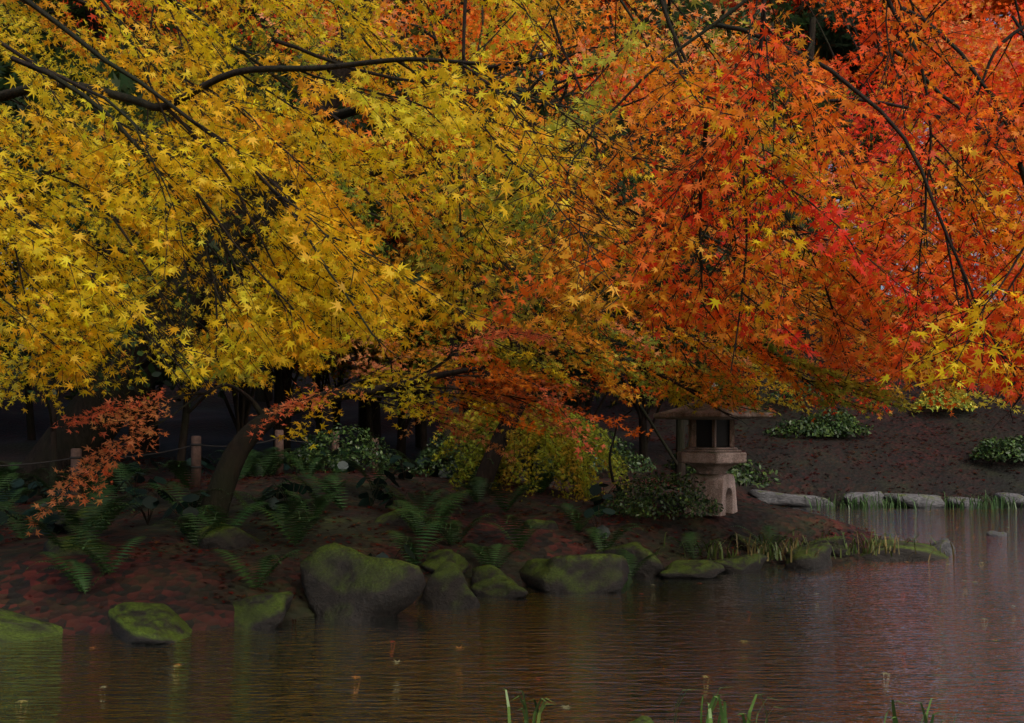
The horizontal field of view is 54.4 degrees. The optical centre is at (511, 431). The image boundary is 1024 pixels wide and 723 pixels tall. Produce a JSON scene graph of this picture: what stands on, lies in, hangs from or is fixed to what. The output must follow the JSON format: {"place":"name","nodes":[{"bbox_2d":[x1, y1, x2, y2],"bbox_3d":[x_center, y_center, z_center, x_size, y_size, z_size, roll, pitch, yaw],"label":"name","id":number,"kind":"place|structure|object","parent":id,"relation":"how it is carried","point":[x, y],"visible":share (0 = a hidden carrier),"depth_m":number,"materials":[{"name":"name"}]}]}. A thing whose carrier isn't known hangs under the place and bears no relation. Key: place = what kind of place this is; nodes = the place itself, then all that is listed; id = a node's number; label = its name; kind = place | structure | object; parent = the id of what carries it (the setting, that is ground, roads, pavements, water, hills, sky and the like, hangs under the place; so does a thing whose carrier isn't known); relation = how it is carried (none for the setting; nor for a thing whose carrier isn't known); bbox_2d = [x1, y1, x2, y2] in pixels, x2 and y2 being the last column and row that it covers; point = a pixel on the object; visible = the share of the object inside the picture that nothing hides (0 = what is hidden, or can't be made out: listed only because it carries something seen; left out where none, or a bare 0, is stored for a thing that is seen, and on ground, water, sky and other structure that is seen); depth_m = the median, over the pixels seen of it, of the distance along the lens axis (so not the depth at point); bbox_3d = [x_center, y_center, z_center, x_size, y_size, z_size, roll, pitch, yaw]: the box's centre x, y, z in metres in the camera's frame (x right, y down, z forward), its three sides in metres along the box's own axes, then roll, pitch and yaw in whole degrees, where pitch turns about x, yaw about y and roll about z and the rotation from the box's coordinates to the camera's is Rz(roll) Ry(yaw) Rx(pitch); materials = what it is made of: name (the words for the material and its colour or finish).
{"place":"outdoors","nodes":[
{"label":"outdoors","id":0,"kind":"place"},
{"bbox_2d":[0,505,1023,722],"bbox_3d":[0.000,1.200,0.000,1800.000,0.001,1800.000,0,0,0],"label":"water","id":1,"kind":"structure","parent":0,"point":[842,641],"depth_m":5.31,"materials":[{"name":"brown liquid"}]},
{"bbox_2d":[0,303,1023,707],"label":"fallen leaves","id":2,"kind":"object","parent":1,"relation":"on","point":[244,479],"visible":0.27,"depth_m":10.17,"materials":[{"name":"brown plant"}]},
{"bbox_2d":[629,715,653,722],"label":"rock","id":3,"kind":"object","parent":1,"relation":"in","point":[644,719],"visible":1,"depth_m":3.76,"materials":[{"name":"green stone"}]},
{"bbox_2d":[803,536,853,557],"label":"rock","id":4,"kind":"object","parent":1,"relation":"in","point":[836,546],"visible":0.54,"depth_m":9.28,"materials":[{"name":"green stone"}]},
{"bbox_2d":[986,530,1006,536],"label":"pale stone","id":5,"kind":"object","parent":1,"relation":"in","point":[993,533],"visible":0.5,"depth_m":11.46,"materials":[{"name":"grey stone"}]},
{"bbox_2d":[0,293,1023,633],"bbox_3d":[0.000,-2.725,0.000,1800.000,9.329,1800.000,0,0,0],"label":"ground","id":6,"kind":"structure","parent":0,"point":[180,587],"depth_m":10.00,"materials":[{"name":"brown soil"}]},
{"bbox_2d":[0,608,63,642],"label":"rock","id":7,"kind":"object","parent":6,"relation":"on","point":[14,626],"visible":0.53,"depth_m":5.83,"materials":[{"name":"green stone"}]},
{"bbox_2d":[43,535,116,556],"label":"rock","id":8,"kind":"object","parent":6,"relation":"on","point":[71,551],"visible":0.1,"depth_m":6.85,"materials":[{"name":"stone"}]},
{"bbox_2d":[55,505,104,533],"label":"rock","id":9,"kind":"object","parent":6,"relation":"on","point":[61,524],"visible":0.06,"depth_m":8.16,"materials":[{"name":"stone"}]},
{"bbox_2d":[108,602,191,643],"bbox_3d":[-2.133,1.243,6.068,0.576,0.316,0.948,4,3,-35],"label":"rock","id":10,"kind":"object","parent":6,"relation":"on","point":[145,623],"visible":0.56,"depth_m":5.86,"materials":[{"name":"green stone"}]},
{"bbox_2d":[0,430,378,501],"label":"fence","id":11,"kind":"object","parent":6,"relation":"on","point":[195,446],"visible":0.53,"depth_m":10.11,"materials":[{"name":"brown wood"}]},
{"bbox_2d":[189,523,258,549],"bbox_3d":[-2.164,0.881,7.654,0.531,0.381,0.776,0,0,24],"label":"rock","id":12,"kind":"object","parent":6,"relation":"on","point":[225,537],"visible":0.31,"depth_m":7.35,"materials":[{"name":"stone"}]},
{"bbox_2d":[232,591,293,628],"bbox_3d":[-1.643,1.195,6.380,0.439,0.371,0.759,0,0,-24],"label":"rock","id":13,"kind":"object","parent":6,"relation":"on","point":[264,611],"visible":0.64,"depth_m":6.16,"materials":[{"name":"green stone"}]},
{"bbox_2d":[0,450,623,560],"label":"ferns","id":14,"kind":"object","parent":6,"relation":"on","point":[150,502],"visible":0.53,"depth_m":9.17,"materials":[{"name":"green plant"}]},
{"bbox_2d":[300,542,425,620],"bbox_3d":[-1.074,1.140,6.691,0.669,0.798,1.154,0,0,-30],"label":"rock","id":15,"kind":"object","parent":6,"relation":"on","point":[341,582],"visible":0.81,"depth_m":6.42,"materials":[{"name":"grey stone"}]},
{"bbox_2d":[375,509,431,527],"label":"rock","id":16,"kind":"object","parent":6,"relation":"on","point":[393,519],"visible":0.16,"depth_m":8.48,"materials":[{"name":"stone"}]},
{"bbox_2d":[419,549,469,573],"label":"rock","id":17,"kind":"object","parent":6,"relation":"on","point":[436,559],"visible":0.38,"depth_m":7.65,"materials":[{"name":"green stone"}]},
{"bbox_2d":[418,560,479,606],"bbox_3d":[-0.441,1.160,7.019,0.422,0.507,0.506,-2,-6,-31],"label":"rock","id":18,"kind":"object","parent":6,"relation":"on","point":[446,584],"visible":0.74,"depth_m":6.89,"materials":[{"name":"grey stone"}]},
{"bbox_2d":[470,564,527,598],"bbox_3d":[-0.081,1.145,7.411,0.525,0.292,0.440,2,3,19],"label":"rock","id":19,"kind":"object","parent":6,"relation":"on","point":[489,580],"visible":0.73,"depth_m":7.29,"materials":[{"name":"green stone"}]},
{"bbox_2d":[0,0,1023,559],"bbox_3d":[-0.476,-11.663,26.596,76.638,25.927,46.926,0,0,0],"label":"tree","id":20,"kind":"object","parent":6,"relation":"on","point":[288,200],"depth_m":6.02,"materials":[{"name":"orange plant"}]},
{"bbox_2d":[0,0,1023,424],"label":"leaves","id":21,"kind":"object","parent":20,"relation":"attached to","point":[826,14],"visible":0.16,"depth_m":14.95,"materials":[{"name":"plant"}]},
{"bbox_2d":[0,445,1023,722],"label":"ferns","id":22,"kind":"object","parent":6,"relation":"on","point":[100,517],"depth_m":8.36,"materials":[{"name":"green plant"}]},
{"bbox_2d":[0,174,1023,519],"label":"shrubs","id":23,"kind":"object","parent":6,"relation":"on","point":[848,424],"visible":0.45,"depth_m":11.66,"materials":[{"name":"green plant"}]},
{"bbox_2d":[427,400,631,501],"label":"lace leaves","id":24,"kind":"object","parent":6,"relation":"on","point":[561,447],"visible":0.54,"depth_m":10.75,"materials":[{"name":"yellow plant"}]},
{"bbox_2d":[524,519,558,529],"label":"rock","id":25,"kind":"object","parent":6,"relation":"on","point":[551,525],"visible":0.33,"depth_m":8.88,"materials":[{"name":"green stone"}]},
{"bbox_2d":[519,553,628,593],"bbox_3d":[0.480,1.140,7.883,0.895,0.368,1.021,-1,-5,7],"label":"rock","id":26,"kind":"object","parent":6,"relation":"on","point":[590,573],"visible":0.77,"depth_m":7.49,"materials":[{"name":"stone"}]},
{"bbox_2d":[596,541,664,576],"bbox_3d":[1.103,1.164,8.634,0.743,0.431,0.603,0,0,42],"label":"rock","id":27,"kind":"object","parent":6,"relation":"on","point":[653,566],"visible":0.52,"depth_m":8.31,"materials":[{"name":"green stone"}]},
{"bbox_2d":[658,560,724,578],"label":"rock","id":28,"kind":"object","parent":6,"relation":"on","point":[702,569],"visible":0.73,"depth_m":8.14,"materials":[{"name":"green stone"}]},
{"bbox_2d":[653,384,772,515],"bbox_3d":[1.970,0.149,9.850,1.244,1.330,1.082,0,0,33],"label":"lantern","id":29,"kind":"object","parent":6,"relation":"on","point":[711,454],"visible":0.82,"depth_m":9.66,"materials":[{"name":"stone"}]},
{"bbox_2d":[711,554,767,572],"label":"rock","id":30,"kind":"object","parent":6,"relation":"on","point":[742,563],"visible":0.58,"depth_m":8.53,"materials":[{"name":"green stone"}]},
{"bbox_2d":[729,534,763,552],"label":"rock","id":31,"kind":"object","parent":6,"relation":"on","point":[742,542],"visible":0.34,"depth_m":9.18,"materials":[{"name":"stone"}]},
{"bbox_2d":[748,489,832,506],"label":"rock","id":32,"kind":"object","parent":6,"relation":"on","point":[781,499],"visible":0.71,"depth_m":15.88,"materials":[{"name":"stone"}]},
{"bbox_2d":[784,542,831,568],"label":"rock","id":33,"kind":"object","parent":6,"relation":"on","point":[801,559],"visible":0.62,"depth_m":8.80,"materials":[{"name":"grey stone"}]},
{"bbox_2d":[844,491,883,506],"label":"rock","id":34,"kind":"object","parent":6,"relation":"on","point":[857,495],"visible":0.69,"depth_m":15.86,"materials":[{"name":"stone"}]},
{"bbox_2d":[860,539,948,559],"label":"rock","id":35,"kind":"object","parent":6,"relation":"on","point":[923,551],"visible":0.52,"depth_m":9.35,"materials":[{"name":"stone"}]},
{"bbox_2d":[883,493,944,507],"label":"rock","id":36,"kind":"object","parent":6,"relation":"on","point":[921,500],"visible":0.74,"depth_m":15.67,"materials":[{"name":"stone"}]},
{"bbox_2d":[931,539,955,553],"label":"rock","id":37,"kind":"object","parent":6,"relation":"on","point":[946,548],"visible":0.33,"depth_m":9.72,"materials":[{"name":"grey stone"}]},
{"bbox_2d":[946,497,981,507],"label":"rock","id":38,"kind":"object","parent":6,"relation":"on","point":[966,500],"visible":0.5,"depth_m":15.84,"materials":[{"name":"stone"}]},
{"bbox_2d":[992,492,1023,506],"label":"rock","id":39,"kind":"object","parent":6,"relation":"on","point":[1014,496],"visible":0.63,"depth_m":15.92,"materials":[{"name":"stone"}]},
{"bbox_2d":[2,7,1023,301],"label":"sky","id":40,"kind":"structure","parent":0,"point":[386,7],"materials":[{"name":"white"}]}
]}

